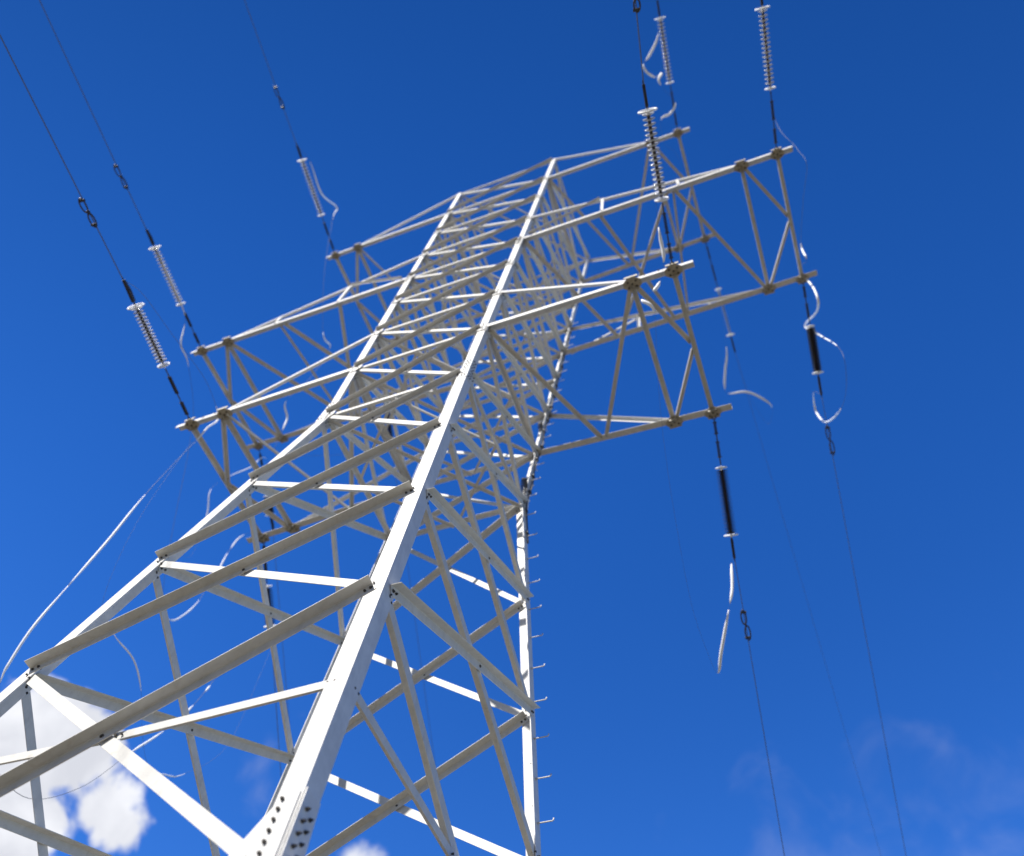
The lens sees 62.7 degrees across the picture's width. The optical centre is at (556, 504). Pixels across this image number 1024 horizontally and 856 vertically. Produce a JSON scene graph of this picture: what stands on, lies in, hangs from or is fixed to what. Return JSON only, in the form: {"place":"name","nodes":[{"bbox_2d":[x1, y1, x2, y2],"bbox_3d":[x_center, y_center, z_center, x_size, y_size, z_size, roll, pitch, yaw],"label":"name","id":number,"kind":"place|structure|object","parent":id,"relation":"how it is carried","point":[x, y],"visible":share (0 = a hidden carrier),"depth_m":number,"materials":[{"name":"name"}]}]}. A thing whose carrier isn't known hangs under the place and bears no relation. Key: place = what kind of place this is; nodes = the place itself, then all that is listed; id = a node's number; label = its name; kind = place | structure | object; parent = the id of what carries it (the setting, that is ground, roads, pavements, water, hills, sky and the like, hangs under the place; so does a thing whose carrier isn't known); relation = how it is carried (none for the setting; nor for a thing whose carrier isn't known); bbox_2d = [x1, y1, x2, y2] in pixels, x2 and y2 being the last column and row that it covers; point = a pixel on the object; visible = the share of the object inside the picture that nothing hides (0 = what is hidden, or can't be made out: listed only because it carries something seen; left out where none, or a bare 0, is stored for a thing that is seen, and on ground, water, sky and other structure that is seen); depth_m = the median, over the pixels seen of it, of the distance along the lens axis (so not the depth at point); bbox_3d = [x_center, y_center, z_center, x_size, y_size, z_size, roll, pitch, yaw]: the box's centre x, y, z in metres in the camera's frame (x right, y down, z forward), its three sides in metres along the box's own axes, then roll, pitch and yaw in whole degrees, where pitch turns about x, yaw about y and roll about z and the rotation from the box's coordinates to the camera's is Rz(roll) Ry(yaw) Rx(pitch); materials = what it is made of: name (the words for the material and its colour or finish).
{"place":"outdoors","nodes":[
{"label":"outdoors","id":0,"kind":"place"},
{"bbox_2d":[0,0,1023,855],"label":"sky","id":1,"kind":"structure","parent":0,"point":[905,117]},
{"bbox_3d":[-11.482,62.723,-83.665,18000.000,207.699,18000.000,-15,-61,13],"label":"ground","id":2,"kind":"structure","parent":0,"visible":0},
{"bbox_2d":[0,127,816,855],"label":"transmission tower","id":3,"kind":"structure","parent":2,"relation":"on","point":[284,825],"depth_m":17.00,"materials":[{"name":"metal"}]},
{"bbox_2d":[122,277,190,419],"bbox_3d":[-10.480,-3.978,22.082,0.444,0.444,4.116,-8,-60,9],"label":"insulator string","id":4,"kind":"object","parent":3,"relation":"attached to","point":[140,315],"visible":1,"depth_m":21.82,"materials":[{"name":"ceramic"}]},
{"bbox_2d":[0,35,121,277],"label":"conductor cable","id":5,"kind":"object","parent":4,"relation":"attached to","point":[59,152],"visible":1,"depth_m":19.40,"materials":[{"name":"black metal"}]},
{"bbox_2d":[78,198,97,227],"bbox_3d":[-11.253,-7.013,20.176,0.203,0.109,0.729,-9,-58,10],"label":"vibration damper","id":6,"kind":"object","parent":5,"relation":"attached to","point":[88,212],"visible":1,"depth_m":20.15,"materials":[{"name":"metal"}]},
{"bbox_2d":[0,281,218,798],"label":"jumper cable","id":7,"kind":"object","parent":4,"relation":"hanging from","point":[55,600],"visible":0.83,"depth_m":18.59,"materials":[{"name":"metal"}]},
{"bbox_2d":[146,229,201,346],"bbox_3d":[-13.583,-7.601,29.861,0.444,0.444,4.491,-9,-60,10],"label":"insulator string","id":8,"kind":"object","parent":3,"relation":"attached to","point":[155,248],"visible":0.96,"depth_m":29.54,"materials":[{"name":"ceramic"}]},
{"bbox_2d":[39,0,145,228],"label":"conductor cable","id":9,"kind":"object","parent":8,"relation":"attached to","point":[89,106],"visible":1,"depth_m":26.65,"materials":[{"name":"black metal"}]},
{"bbox_2d":[113,164,127,189],"bbox_3d":[-14.429,-10.860,27.822,0.203,0.109,0.830,-8,-58,10],"label":"vibration damper","id":10,"kind":"object","parent":9,"relation":"attached to","point":[120,176],"visible":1,"depth_m":27.80,"materials":[{"name":"metal"}]},
{"bbox_2d":[157,252,269,620],"bbox_3d":[-12.735,-2.274,27.598,0.224,9.337,11.418,-12,-60,11],"label":"jumper cable","id":11,"kind":"object","parent":8,"relation":"hanging from","point":[191,433],"visible":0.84,"depth_m":29.31,"materials":[{"name":"metal"}]},
{"bbox_2d":[258,448,275,529],"bbox_3d":[-11.374,-0.593,32.888,0.384,0.384,3.426,-11,-93,11],"label":"insulator string","id":12,"kind":"object","parent":3,"relation":"attached to","point":[272,508],"visible":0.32,"depth_m":32.81,"materials":[{"name":"ceramic"}]},
{"bbox_2d":[172,457,275,555],"bbox_3d":[-11.434,0.603,30.258,0.321,7.027,3.358,-9,-60,10],"label":"jumper cable","id":13,"kind":"object","parent":12,"relation":"hanging from","point":[221,480],"visible":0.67,"depth_m":30.31,"materials":[{"name":"metal"}]},
{"bbox_2d":[273,536,288,716],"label":"conductor cable","id":14,"kind":"object","parent":12,"relation":"attached to","point":[282,641],"visible":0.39,"depth_m":32.83,"materials":[{"name":"black metal"}]},
{"bbox_2d":[262,540,274,627],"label":"insulator string","id":15,"kind":"object","parent":3,"relation":"attached to","point":[267,586],"visible":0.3,"depth_m":24.93,"materials":[{"name":"ceramic"}]},
{"bbox_2d":[102,440,269,776],"bbox_3d":[-9.199,2.742,21.070,0.436,7.573,6.602,-9,-60,10],"label":"jumper cable","id":16,"kind":"object","parent":15,"relation":"hanging from","point":[126,649],"visible":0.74,"depth_m":18.61,"materials":[{"name":"metal"}]},
{"bbox_2d":[273,667,280,772],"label":"conductor cable","id":17,"kind":"object","parent":15,"relation":"attached to","point":[277,721],"visible":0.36,"depth_m":24.94,"materials":[{"name":"black metal"}]},
{"bbox_2d":[296,143,334,252],"bbox_3d":[-10.599,-13.412,37.043,0.444,0.444,4.821,-9,-60,10],"label":"insulator string","id":18,"kind":"object","parent":3,"relation":"attached to","point":[302,161],"visible":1,"depth_m":36.76,"materials":[{"name":"ceramic"}]},
{"bbox_2d":[244,0,295,141],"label":"conductor cable","id":19,"kind":"object","parent":18,"relation":"attached to","point":[268,67],"visible":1,"depth_m":34.23,"materials":[{"name":"black metal"}]},
{"bbox_2d":[273,86,284,108],"bbox_3d":[-11.514,-16.901,34.864,0.203,0.109,0.931,-9,-58,10],"label":"vibration damper","id":20,"kind":"object","parent":19,"relation":"attached to","point":[278,96],"visible":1,"depth_m":34.84,"materials":[{"name":"metal"}]},
{"bbox_2d":[274,151,388,455],"bbox_3d":[-9.652,-6.888,34.676,0.281,14.145,13.692,-10,-60,11],"label":"jumper cable","id":21,"kind":"object","parent":18,"relation":"hanging from","point":[326,341],"visible":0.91,"depth_m":35.63,"materials":[{"name":"metal"}]},
{"bbox_2d":[378,348,393,436],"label":"insulator string","id":22,"kind":"object","parent":3,"relation":"attached to","point":[390,427],"visible":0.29,"depth_m":40.20,"materials":[{"name":"ceramic"}]},
{"bbox_2d":[394,465,434,761],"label":"conductor cable","id":23,"kind":"object","parent":22,"relation":"attached to","point":[420,658],"visible":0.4,"depth_m":40.18,"materials":[{"name":"black metal"}]},
{"bbox_2d":[638,80,673,264],"bbox_3d":[2.311,-7.355,18.989,0.444,0.444,4.116,-9,-60,10],"label":"insulator string","id":24,"kind":"object","parent":3,"relation":"attached to","point":[648,112],"visible":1,"depth_m":18.71,"materials":[{"name":"ceramic"}]},
{"bbox_2d":[635,1,643,82],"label":"conductor cable","id":25,"kind":"object","parent":24,"relation":"attached to","point":[639,43],"visible":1,"depth_m":17.58,"materials":[{"name":"black metal"}]},
{"bbox_2d":[633,0,640,12],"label":"vibration damper","id":26,"kind":"object","parent":25,"relation":"attached to","point":[636,10],"visible":1,"depth_m":17.18,"materials":[{"name":"metal"}]},
{"bbox_2d":[641,96,733,672],"bbox_3d":[2.748,-2.418,19.038,1.147,5.047,12.442,-11,-60,11],"label":"jumper cable","id":27,"kind":"object","parent":24,"relation":"hanging from","point":[649,304],"visible":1,"depth_m":19.30,"materials":[{"name":"metal"}]},
{"bbox_2d":[654,0,678,128],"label":"insulator string","id":28,"kind":"object","parent":3,"relation":"attached to","point":[665,53],"visible":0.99,"depth_m":33.11,"materials":[{"name":"ceramic"}]},
{"bbox_2d":[643,3,771,420],"bbox_3d":[5.951,-11.029,33.713,1.674,5.939,16.353,-15,-61,13],"label":"jumper cable","id":29,"kind":"object","parent":28,"relation":"hanging from","point":[659,76],"visible":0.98,"depth_m":32.58,"materials":[{"name":"metal"}]},
{"bbox_2d":[704,240,735,353],"bbox_3d":[7.145,-9.076,36.615,0.384,0.384,5.211,-15,-94,13],"label":"insulator string","id":30,"kind":"object","parent":3,"relation":"attached to","point":[730,334],"visible":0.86,"depth_m":36.56,"materials":[{"name":"ceramic"}]},
{"bbox_2d":[736,356,880,853],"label":"conductor cable","id":31,"kind":"object","parent":30,"relation":"attached to","point":[809,608],"visible":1,"depth_m":36.03,"materials":[{"name":"black metal"}]},
{"bbox_2d":[711,416,737,560],"bbox_3d":[4.361,-0.443,21.831,0.384,0.384,3.876,-8,-92,9],"label":"insulator string","id":32,"kind":"object","parent":3,"relation":"attached to","point":[725,501],"visible":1,"depth_m":21.74,"materials":[{"name":"ceramic"}]},
{"bbox_2d":[735,562,784,855],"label":"conductor cable","id":33,"kind":"object","parent":32,"relation":"attached to","point":[760,715],"visible":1,"depth_m":21.70,"materials":[{"name":"black metal"}]},
{"bbox_2d":[740,609,750,640],"bbox_3d":[4.893,3.115,21.698,0.203,0.109,0.830,-10,-91,10],"label":"vibration damper","id":34,"kind":"object","parent":33,"relation":"attached to","point":[742,611],"visible":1,"depth_m":21.66,"materials":[{"name":"metal"}]},
{"bbox_2d":[755,0,777,148],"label":"insulator string","id":35,"kind":"object","parent":3,"relation":"attached to","point":[766,48],"visible":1,"depth_m":24.75,"materials":[{"name":"ceramic"}]},
{"bbox_2d":[769,86,846,422],"bbox_3d":[7.762,-7.599,25.603,0.380,8.947,14.516,-11,-60,11],"label":"jumper cable","id":36,"kind":"object","parent":35,"relation":"hanging from","point":[812,316],"visible":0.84,"depth_m":27.14,"materials":[{"name":"metal"}]},
{"bbox_2d":[801,281,823,396],"bbox_3d":[8.553,-5.554,28.071,0.384,0.384,4.011,-9,-93,10],"label":"insulator string","id":37,"kind":"object","parent":3,"relation":"attached to","point":[814,349],"visible":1,"depth_m":27.99,"materials":[{"name":"ceramic"}]},
{"bbox_2d":[822,399,905,854],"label":"conductor cable","id":38,"kind":"object","parent":37,"relation":"attached to","point":[865,633],"visible":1,"depth_m":27.87,"materials":[{"name":"black metal"}]},
{"bbox_2d":[825,425,834,455],"bbox_3d":[9.102,-2.135,27.928,0.203,0.109,1.046,-10,-91,11],"label":"vibration damper","id":39,"kind":"object","parent":38,"relation":"attached to","point":[830,440],"visible":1,"depth_m":27.89,"materials":[{"name":"metal"}]}
]}

